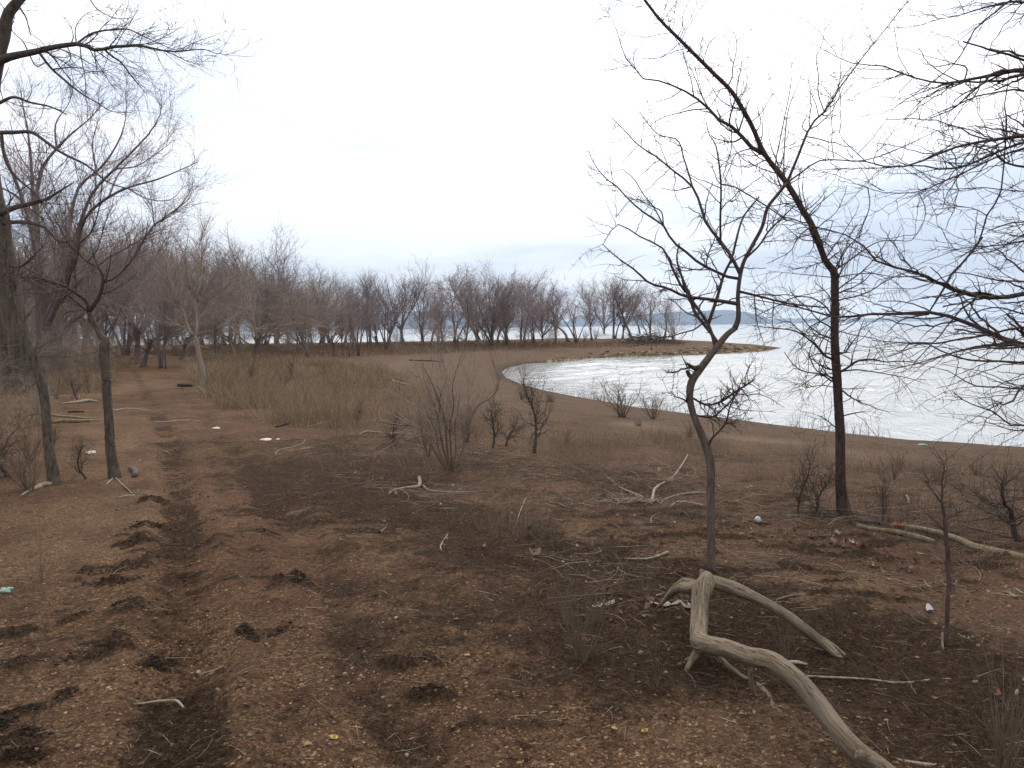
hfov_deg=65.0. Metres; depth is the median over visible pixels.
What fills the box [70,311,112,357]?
scrub bush
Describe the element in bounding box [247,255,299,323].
bare tree
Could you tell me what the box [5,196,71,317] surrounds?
bare tree
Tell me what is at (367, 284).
bare tree
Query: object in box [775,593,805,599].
fallen branch
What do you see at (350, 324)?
bare tree
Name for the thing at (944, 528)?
crooked sapling
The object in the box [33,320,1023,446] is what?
water
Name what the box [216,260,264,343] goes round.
bare tree
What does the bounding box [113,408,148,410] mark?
fallen branch
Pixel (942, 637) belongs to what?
curved stick
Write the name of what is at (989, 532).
log
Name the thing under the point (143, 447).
fallen branch
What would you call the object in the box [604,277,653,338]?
bare tree
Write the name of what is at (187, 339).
bare tree
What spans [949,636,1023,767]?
weed tuft
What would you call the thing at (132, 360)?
scrub grass
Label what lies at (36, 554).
weed tuft
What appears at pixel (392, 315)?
bare tree
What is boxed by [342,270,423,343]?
bare tree
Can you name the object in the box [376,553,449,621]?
fallen branch
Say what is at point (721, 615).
weed tuft
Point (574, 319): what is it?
bare tree
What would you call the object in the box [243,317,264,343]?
bare tree
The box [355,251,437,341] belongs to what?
bare tree
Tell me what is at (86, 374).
bare sapling
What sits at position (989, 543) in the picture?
log
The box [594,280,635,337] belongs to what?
bare tree
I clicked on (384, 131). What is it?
sky
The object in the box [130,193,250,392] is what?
lone forked tree
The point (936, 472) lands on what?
weed tuft
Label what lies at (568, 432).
weed tuft
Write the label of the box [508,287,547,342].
bare tree
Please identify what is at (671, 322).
bare tree
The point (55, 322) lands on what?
scrub bush
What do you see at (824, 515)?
brush heap
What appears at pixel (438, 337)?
bare tree
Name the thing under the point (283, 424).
root snag
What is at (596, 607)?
weed tuft
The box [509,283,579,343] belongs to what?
bare tree
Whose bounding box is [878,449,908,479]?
bare bush
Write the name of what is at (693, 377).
thorny tree
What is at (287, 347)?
scrub bush
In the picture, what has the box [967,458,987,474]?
weed tuft
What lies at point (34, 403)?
twiggy bush
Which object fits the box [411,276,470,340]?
bare tree
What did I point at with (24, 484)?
twiggy bush
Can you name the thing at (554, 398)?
weed tuft
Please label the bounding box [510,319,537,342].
bare tree
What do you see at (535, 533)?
weed tuft
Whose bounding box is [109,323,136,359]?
scrub bush
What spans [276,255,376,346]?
bare tree
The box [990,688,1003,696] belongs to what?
dry leaf
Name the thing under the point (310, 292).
bare tree
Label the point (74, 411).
log
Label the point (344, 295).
bare tree
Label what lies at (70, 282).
bare tree
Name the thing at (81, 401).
log
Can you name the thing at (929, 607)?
feather
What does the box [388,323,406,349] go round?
bare tree
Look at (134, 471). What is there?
rock
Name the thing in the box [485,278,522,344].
bare tree
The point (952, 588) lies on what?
weed tuft
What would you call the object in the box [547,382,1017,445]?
reeds
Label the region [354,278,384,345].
bare tree
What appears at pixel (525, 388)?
bare sapling
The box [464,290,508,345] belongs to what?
bare tree
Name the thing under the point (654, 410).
bare bush
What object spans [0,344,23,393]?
scrub bush
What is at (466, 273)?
bare tree
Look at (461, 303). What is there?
bare tree
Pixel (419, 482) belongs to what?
fallen branch
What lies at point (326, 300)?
bare tree
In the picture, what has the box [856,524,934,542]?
log
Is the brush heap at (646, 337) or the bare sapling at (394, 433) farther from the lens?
the brush heap at (646, 337)
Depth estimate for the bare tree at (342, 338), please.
55.05 m
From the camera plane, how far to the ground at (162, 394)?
5.20 m
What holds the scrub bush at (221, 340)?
on the ground at (162, 394)
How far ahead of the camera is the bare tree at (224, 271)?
293.60 m
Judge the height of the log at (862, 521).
0.037 m
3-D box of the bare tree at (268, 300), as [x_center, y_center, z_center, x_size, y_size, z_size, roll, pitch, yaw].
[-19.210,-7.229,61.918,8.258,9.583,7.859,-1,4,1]
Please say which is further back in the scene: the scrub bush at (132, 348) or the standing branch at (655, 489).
the scrub bush at (132, 348)
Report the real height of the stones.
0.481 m
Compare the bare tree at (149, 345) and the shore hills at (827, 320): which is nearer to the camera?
the bare tree at (149, 345)
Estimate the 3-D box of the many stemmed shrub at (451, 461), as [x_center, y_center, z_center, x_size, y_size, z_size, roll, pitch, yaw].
[-0.803,0.076,9.570,2.591,1.943,1.057,-1,4,0]
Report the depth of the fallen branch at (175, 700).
3.50 m
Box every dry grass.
[177,354,368,428]
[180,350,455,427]
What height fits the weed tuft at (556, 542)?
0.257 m
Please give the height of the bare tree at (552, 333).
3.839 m
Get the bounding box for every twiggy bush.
[0,375,32,438]
[0,396,33,477]
[0,430,63,490]
[12,370,62,423]
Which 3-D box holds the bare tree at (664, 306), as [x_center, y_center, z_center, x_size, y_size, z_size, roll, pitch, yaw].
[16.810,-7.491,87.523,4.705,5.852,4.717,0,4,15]
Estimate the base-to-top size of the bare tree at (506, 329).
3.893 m
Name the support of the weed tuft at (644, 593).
on the ground at (162, 394)
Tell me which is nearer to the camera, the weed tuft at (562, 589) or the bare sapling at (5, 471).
the weed tuft at (562, 589)
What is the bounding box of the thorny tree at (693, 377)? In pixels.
[571,0,993,572]
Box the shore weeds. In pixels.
[301,404,1023,573]
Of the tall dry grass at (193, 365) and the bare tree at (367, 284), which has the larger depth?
the bare tree at (367, 284)
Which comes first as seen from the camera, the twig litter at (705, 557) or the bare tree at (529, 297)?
the twig litter at (705, 557)
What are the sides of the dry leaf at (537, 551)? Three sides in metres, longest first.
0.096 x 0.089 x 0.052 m
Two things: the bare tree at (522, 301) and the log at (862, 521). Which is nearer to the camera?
the log at (862, 521)
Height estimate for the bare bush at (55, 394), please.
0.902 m
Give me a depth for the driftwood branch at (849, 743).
3.52 m
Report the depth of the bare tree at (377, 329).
75.31 m
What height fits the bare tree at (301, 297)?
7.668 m
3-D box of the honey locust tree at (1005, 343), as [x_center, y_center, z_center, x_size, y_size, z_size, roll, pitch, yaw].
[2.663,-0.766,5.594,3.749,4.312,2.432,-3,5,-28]
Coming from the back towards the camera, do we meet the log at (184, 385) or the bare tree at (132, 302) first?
the bare tree at (132, 302)
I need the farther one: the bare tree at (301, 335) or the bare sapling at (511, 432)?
the bare tree at (301, 335)
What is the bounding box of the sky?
[0,0,1023,322]
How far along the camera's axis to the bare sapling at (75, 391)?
20.07 m
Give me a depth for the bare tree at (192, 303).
57.00 m
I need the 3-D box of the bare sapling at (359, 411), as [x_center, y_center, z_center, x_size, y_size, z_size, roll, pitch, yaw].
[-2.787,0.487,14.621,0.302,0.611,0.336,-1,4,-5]
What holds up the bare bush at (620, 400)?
on the ground at (162, 394)
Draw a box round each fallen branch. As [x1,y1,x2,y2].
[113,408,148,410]
[115,477,166,493]
[116,447,169,453]
[133,699,183,707]
[159,420,201,422]
[348,431,382,434]
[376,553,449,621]
[388,476,421,493]
[422,484,490,492]
[548,502,578,508]
[619,486,643,496]
[625,551,668,559]
[664,491,705,498]
[670,500,704,506]
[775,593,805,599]
[788,660,807,664]
[807,675,948,683]
[861,490,923,510]
[896,758,936,765]
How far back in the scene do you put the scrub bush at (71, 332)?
64.14 m
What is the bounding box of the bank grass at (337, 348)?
[130,339,684,357]
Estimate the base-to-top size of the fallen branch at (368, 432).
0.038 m
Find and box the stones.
[0,436,1012,767]
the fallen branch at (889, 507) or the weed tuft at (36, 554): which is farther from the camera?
the fallen branch at (889, 507)
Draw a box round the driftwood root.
[20,482,51,495]
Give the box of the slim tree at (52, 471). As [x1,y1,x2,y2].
[0,148,124,485]
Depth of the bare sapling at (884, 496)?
6.91 m
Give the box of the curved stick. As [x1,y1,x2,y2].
[941,632,943,648]
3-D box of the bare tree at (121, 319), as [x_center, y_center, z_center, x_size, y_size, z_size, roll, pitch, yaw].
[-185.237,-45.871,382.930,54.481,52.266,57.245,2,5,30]
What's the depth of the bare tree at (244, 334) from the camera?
67.09 m
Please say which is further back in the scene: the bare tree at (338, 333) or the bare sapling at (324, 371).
the bare tree at (338, 333)
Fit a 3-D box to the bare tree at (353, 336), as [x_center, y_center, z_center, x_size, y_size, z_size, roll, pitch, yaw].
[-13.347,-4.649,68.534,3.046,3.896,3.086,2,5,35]
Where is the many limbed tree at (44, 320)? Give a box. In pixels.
[0,27,241,370]
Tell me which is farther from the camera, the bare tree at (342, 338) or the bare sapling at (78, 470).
the bare tree at (342, 338)
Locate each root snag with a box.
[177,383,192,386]
[275,416,290,427]
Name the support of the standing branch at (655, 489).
on the ground at (162, 394)
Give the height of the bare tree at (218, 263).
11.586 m
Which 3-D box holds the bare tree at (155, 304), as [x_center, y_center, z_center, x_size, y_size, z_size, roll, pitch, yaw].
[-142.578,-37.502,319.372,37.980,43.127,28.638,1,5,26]
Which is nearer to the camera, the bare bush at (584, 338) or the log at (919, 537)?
the log at (919, 537)
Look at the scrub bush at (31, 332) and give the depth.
42.56 m
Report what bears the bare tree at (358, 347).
on the ground at (162, 394)
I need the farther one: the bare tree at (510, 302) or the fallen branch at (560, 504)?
the bare tree at (510, 302)
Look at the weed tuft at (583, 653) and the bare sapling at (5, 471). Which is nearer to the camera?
the weed tuft at (583, 653)
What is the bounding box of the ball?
[755,516,760,522]
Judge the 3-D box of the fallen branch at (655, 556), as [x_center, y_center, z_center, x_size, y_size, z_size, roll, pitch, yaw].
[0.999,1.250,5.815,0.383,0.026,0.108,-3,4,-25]
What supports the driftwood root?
on the ground at (162, 394)
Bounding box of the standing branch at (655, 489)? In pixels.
[650,454,687,503]
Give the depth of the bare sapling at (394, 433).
11.56 m
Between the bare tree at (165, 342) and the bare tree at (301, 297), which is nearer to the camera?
the bare tree at (165, 342)
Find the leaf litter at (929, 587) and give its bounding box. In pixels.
[354,432,1023,637]
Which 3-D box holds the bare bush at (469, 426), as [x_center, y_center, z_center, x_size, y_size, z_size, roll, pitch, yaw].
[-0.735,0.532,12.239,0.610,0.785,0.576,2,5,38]
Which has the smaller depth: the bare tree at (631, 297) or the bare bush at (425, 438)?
the bare bush at (425, 438)
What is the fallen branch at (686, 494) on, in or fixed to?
on the ground at (162, 394)
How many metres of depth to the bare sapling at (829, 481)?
7.20 m
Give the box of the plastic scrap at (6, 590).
[0,587,13,592]
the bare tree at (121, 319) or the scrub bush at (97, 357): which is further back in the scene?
the bare tree at (121, 319)
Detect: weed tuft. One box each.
[18,502,55,582]
[498,496,511,521]
[517,496,548,538]
[534,524,594,625]
[541,387,556,401]
[546,519,574,549]
[550,571,621,663]
[561,423,573,441]
[573,550,617,623]
[585,502,643,557]
[594,465,613,496]
[613,493,637,523]
[624,545,663,601]
[638,620,667,687]
[670,416,694,437]
[712,553,736,637]
[760,594,798,658]
[902,521,916,545]
[925,463,947,480]
[941,550,972,594]
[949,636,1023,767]
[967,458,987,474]
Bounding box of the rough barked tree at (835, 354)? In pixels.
[587,0,941,515]
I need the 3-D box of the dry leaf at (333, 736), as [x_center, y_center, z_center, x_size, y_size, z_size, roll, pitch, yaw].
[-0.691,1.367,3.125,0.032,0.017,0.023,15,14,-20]
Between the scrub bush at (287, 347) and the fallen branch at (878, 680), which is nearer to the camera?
the fallen branch at (878, 680)
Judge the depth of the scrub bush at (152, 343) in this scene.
58.71 m
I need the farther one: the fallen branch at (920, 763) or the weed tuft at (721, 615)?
the weed tuft at (721, 615)
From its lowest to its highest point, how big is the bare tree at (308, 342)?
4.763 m
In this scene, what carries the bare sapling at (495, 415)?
on the ground at (162, 394)
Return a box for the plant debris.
[0,424,1023,767]
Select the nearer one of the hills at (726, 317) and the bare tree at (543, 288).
the bare tree at (543, 288)
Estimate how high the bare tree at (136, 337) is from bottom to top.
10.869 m
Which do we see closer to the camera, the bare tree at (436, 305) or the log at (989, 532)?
the log at (989, 532)
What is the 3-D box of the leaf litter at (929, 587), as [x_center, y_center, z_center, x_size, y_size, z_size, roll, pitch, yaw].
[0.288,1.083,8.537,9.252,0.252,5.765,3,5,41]
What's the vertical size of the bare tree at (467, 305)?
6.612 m
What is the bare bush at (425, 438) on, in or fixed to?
on the ground at (162, 394)
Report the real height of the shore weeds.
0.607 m
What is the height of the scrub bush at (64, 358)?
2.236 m
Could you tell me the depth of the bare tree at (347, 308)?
99.26 m
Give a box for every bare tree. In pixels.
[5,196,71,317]
[11,197,191,337]
[14,214,107,317]
[16,223,119,345]
[17,225,167,365]
[26,202,196,357]
[37,204,300,366]
[40,188,219,358]
[49,250,154,338]
[73,208,189,355]
[75,237,134,330]
[101,245,146,330]
[110,256,191,367]
[113,232,289,358]
[139,241,172,334]
[139,248,254,337]
[141,219,244,351]
[144,281,184,368]
[146,249,267,354]
[147,224,365,359]
[156,252,243,341]
[171,205,316,347]
[174,259,226,344]
[180,250,232,344]
[188,245,246,352]
[191,241,254,337]
[206,236,308,351]
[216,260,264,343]
[219,271,246,344]
[223,324,254,346]
[230,255,347,351]
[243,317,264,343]
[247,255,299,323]
[248,272,296,345]
[259,275,347,349]
[262,262,303,344]
[271,272,378,355]
[272,284,317,356]
[273,273,331,344]
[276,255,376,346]
[288,280,313,344]
[291,281,363,342]
[292,301,326,349]
[303,275,345,342]
[314,286,338,355]
[315,304,360,343]
[328,273,359,341]
[330,275,382,355]
[332,292,343,355]
[336,286,386,342]
[341,286,362,356]
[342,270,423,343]
[343,264,382,346]
[345,308,367,348]
[347,308,394,346]
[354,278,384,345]
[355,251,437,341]
[355,275,408,349]
[357,288,377,350]
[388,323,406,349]
[403,275,439,338]
[403,300,437,345]
[408,261,491,341]
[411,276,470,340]
[419,312,457,350]
[421,283,450,341]
[430,271,486,343]
[438,267,516,344]
[439,307,494,345]
[443,276,492,346]
[454,275,517,345]
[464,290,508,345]
[473,254,558,340]
[476,268,549,343]
[482,308,522,345]
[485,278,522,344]
[486,270,523,340]
[505,278,548,346]
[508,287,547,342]
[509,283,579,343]
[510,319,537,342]
[514,272,545,340]
[522,287,569,341]
[525,309,567,347]
[528,274,562,340]
[540,286,571,342]
[547,273,573,339]
[553,287,600,342]
[569,269,639,332]
[570,277,614,339]
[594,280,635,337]
[595,270,636,338]
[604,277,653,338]
[620,281,655,332]
[627,285,669,340]
[644,296,708,340]
[646,291,683,340]
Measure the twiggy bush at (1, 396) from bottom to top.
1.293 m
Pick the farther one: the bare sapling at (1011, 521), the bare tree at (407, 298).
the bare tree at (407, 298)
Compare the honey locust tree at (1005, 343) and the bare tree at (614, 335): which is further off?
the bare tree at (614, 335)
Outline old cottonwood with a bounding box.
[0,0,280,394]
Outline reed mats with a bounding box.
[544,343,771,361]
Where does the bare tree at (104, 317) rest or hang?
on the ground at (162, 394)
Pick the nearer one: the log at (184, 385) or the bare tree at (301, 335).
the log at (184, 385)
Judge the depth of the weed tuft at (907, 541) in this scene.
6.16 m
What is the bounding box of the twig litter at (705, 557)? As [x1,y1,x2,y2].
[317,430,1023,630]
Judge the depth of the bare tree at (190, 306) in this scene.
90.89 m
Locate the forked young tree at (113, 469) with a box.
[0,142,220,478]
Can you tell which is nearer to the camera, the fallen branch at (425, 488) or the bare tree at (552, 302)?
the fallen branch at (425, 488)
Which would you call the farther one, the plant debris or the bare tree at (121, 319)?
the bare tree at (121, 319)
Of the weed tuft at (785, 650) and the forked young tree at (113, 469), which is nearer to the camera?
the weed tuft at (785, 650)
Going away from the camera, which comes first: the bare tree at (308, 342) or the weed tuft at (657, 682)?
the weed tuft at (657, 682)
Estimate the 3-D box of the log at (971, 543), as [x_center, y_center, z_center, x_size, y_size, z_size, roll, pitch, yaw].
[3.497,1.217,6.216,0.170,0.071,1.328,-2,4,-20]
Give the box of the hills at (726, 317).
[30,310,781,333]
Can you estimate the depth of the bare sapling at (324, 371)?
30.58 m
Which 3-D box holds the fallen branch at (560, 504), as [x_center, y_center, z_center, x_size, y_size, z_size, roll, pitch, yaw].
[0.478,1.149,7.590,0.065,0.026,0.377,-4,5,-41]
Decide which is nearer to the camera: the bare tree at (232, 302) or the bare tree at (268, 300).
the bare tree at (268, 300)
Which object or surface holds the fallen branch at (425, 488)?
on the ground at (162, 394)
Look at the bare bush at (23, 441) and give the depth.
10.24 m
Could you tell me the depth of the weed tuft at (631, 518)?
6.84 m
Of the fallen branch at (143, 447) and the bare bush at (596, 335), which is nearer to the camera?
the fallen branch at (143, 447)
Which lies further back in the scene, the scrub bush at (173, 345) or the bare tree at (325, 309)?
the bare tree at (325, 309)
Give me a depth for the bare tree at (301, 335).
51.07 m
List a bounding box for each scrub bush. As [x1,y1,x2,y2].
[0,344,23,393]
[24,295,63,342]
[25,297,34,344]
[31,319,82,379]
[32,297,92,356]
[35,323,88,376]
[58,319,98,372]
[61,299,95,353]
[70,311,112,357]
[76,324,119,369]
[77,310,123,351]
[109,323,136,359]
[112,317,147,351]
[140,326,162,353]
[165,329,193,355]
[181,329,202,356]
[203,328,235,352]
[226,328,252,354]
[278,327,299,353]
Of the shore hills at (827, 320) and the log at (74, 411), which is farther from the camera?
the shore hills at (827, 320)
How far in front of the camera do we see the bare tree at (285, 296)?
85.87 m
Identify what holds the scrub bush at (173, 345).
on the ground at (162, 394)
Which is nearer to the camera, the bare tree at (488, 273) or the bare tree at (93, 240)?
the bare tree at (93, 240)
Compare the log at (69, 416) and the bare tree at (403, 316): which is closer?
the log at (69, 416)
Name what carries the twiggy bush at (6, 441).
on the ground at (162, 394)
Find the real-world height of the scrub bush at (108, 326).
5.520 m
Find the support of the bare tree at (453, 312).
on the ground at (162, 394)
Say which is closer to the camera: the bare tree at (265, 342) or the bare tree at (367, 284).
the bare tree at (367, 284)
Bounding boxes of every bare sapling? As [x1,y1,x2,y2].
[0,422,24,476]
[52,422,62,443]
[59,368,84,401]
[61,435,96,481]
[82,367,91,393]
[246,360,256,386]
[287,359,298,380]
[320,363,327,378]
[352,396,366,423]
[375,403,408,447]
[477,389,508,449]
[494,406,527,445]
[513,361,560,452]
[785,459,845,521]
[787,434,822,514]
[873,468,893,521]
[936,448,1023,541]
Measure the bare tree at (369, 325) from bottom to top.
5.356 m
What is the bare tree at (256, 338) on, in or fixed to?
on the ground at (162, 394)
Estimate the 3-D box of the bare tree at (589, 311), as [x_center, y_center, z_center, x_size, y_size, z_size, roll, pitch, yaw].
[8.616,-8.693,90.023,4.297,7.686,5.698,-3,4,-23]
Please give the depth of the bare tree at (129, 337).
56.75 m
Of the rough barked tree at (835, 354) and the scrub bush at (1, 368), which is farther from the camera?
the scrub bush at (1, 368)
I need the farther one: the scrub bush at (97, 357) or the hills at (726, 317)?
the hills at (726, 317)
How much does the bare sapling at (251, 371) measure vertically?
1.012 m
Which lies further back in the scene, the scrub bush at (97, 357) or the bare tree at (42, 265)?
the bare tree at (42, 265)
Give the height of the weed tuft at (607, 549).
0.408 m
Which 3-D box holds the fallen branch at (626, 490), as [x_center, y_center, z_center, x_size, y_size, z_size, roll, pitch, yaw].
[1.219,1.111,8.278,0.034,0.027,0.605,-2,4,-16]
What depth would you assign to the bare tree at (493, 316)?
75.11 m
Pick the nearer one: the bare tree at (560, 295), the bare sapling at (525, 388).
the bare sapling at (525, 388)
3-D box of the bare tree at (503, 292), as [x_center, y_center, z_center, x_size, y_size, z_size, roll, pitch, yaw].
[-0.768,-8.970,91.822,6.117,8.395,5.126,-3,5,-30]
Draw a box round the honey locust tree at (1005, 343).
[735,0,1023,481]
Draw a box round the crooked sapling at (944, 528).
[912,440,998,644]
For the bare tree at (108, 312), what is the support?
on the ground at (162, 394)
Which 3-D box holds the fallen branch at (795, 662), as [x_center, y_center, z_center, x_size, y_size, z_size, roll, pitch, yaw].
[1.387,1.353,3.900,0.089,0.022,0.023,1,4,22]
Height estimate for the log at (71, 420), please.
0.091 m
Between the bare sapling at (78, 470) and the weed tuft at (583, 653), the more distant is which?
the bare sapling at (78, 470)
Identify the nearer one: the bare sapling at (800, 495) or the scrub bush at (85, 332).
the bare sapling at (800, 495)
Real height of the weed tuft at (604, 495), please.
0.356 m
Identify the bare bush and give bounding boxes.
[8,418,61,461]
[46,369,69,398]
[406,399,446,456]
[453,395,485,442]
[575,370,664,416]
[578,329,590,341]
[588,327,603,338]
[628,385,669,418]
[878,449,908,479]
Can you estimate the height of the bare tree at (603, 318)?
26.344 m
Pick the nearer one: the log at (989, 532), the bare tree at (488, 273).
the log at (989, 532)
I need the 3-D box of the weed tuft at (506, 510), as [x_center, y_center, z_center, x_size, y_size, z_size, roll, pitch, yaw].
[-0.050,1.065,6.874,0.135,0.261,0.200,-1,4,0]
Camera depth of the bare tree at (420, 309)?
89.24 m
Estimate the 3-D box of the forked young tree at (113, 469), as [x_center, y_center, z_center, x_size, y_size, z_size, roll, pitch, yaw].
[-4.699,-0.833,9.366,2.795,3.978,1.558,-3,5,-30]
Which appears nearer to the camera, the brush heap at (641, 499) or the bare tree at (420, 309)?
the brush heap at (641, 499)
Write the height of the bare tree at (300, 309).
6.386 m
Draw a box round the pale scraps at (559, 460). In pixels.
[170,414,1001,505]
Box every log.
[51,414,97,418]
[52,419,98,423]
[62,399,98,403]
[67,410,84,412]
[836,513,891,525]
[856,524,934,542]
[892,524,1023,559]
[958,524,1023,540]
[969,540,1020,547]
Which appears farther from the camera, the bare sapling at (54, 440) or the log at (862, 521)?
the bare sapling at (54, 440)
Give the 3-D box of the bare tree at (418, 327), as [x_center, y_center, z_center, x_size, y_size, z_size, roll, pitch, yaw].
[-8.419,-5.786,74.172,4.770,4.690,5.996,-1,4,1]
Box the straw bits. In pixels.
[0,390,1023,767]
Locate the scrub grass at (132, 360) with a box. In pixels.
[0,353,152,440]
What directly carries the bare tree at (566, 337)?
on the ground at (162, 394)
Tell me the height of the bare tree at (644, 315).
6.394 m
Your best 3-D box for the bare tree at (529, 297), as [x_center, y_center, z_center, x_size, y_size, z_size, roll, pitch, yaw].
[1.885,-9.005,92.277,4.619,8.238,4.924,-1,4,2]
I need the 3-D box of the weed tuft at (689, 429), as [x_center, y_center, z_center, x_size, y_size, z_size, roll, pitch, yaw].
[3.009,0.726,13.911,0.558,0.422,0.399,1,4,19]
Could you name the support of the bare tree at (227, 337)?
on the ground at (162, 394)
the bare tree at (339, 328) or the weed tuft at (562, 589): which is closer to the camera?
the weed tuft at (562, 589)
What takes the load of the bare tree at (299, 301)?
on the ground at (162, 394)
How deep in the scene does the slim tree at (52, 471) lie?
8.91 m
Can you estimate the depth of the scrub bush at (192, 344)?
52.75 m
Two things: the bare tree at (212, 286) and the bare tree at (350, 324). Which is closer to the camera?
the bare tree at (350, 324)
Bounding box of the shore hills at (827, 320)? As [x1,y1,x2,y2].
[770,317,1023,322]
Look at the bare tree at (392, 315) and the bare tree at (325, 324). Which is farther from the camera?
the bare tree at (392, 315)
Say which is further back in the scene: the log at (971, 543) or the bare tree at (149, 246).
the bare tree at (149, 246)
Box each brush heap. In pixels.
[552,484,699,506]
[603,326,690,343]
[791,503,861,516]
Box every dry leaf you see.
[330,734,337,738]
[529,547,540,555]
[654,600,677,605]
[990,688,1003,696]
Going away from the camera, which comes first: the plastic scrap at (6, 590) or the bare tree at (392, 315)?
the plastic scrap at (6, 590)
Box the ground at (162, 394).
[0,338,1023,767]
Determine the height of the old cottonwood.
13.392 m
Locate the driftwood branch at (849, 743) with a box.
[656,569,894,767]
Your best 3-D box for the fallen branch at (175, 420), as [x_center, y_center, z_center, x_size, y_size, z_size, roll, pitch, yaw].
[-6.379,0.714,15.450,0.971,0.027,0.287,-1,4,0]
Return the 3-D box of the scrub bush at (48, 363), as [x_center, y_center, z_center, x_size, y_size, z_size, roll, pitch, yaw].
[-16.775,-1.117,28.999,2.580,2.772,1.972,-4,5,-33]
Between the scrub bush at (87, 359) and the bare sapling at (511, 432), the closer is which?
the bare sapling at (511, 432)
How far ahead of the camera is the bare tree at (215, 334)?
45.69 m
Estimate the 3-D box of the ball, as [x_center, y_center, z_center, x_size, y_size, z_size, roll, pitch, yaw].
[2.117,1.167,6.920,0.055,0.056,0.055,-1,4,0]
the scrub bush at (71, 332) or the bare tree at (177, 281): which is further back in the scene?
the bare tree at (177, 281)
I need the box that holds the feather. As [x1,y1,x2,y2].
[926,603,932,610]
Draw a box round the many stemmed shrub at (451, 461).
[338,310,547,471]
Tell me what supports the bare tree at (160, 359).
on the ground at (162, 394)
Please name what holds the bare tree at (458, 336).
on the ground at (162, 394)
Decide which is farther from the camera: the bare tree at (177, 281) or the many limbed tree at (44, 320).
the bare tree at (177, 281)
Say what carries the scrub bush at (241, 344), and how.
on the ground at (162, 394)
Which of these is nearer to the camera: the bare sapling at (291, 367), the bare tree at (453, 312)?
the bare sapling at (291, 367)
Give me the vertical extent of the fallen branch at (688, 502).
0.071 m
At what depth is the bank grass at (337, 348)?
68.45 m
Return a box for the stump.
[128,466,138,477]
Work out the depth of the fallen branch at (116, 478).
8.68 m
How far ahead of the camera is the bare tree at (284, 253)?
72.91 m

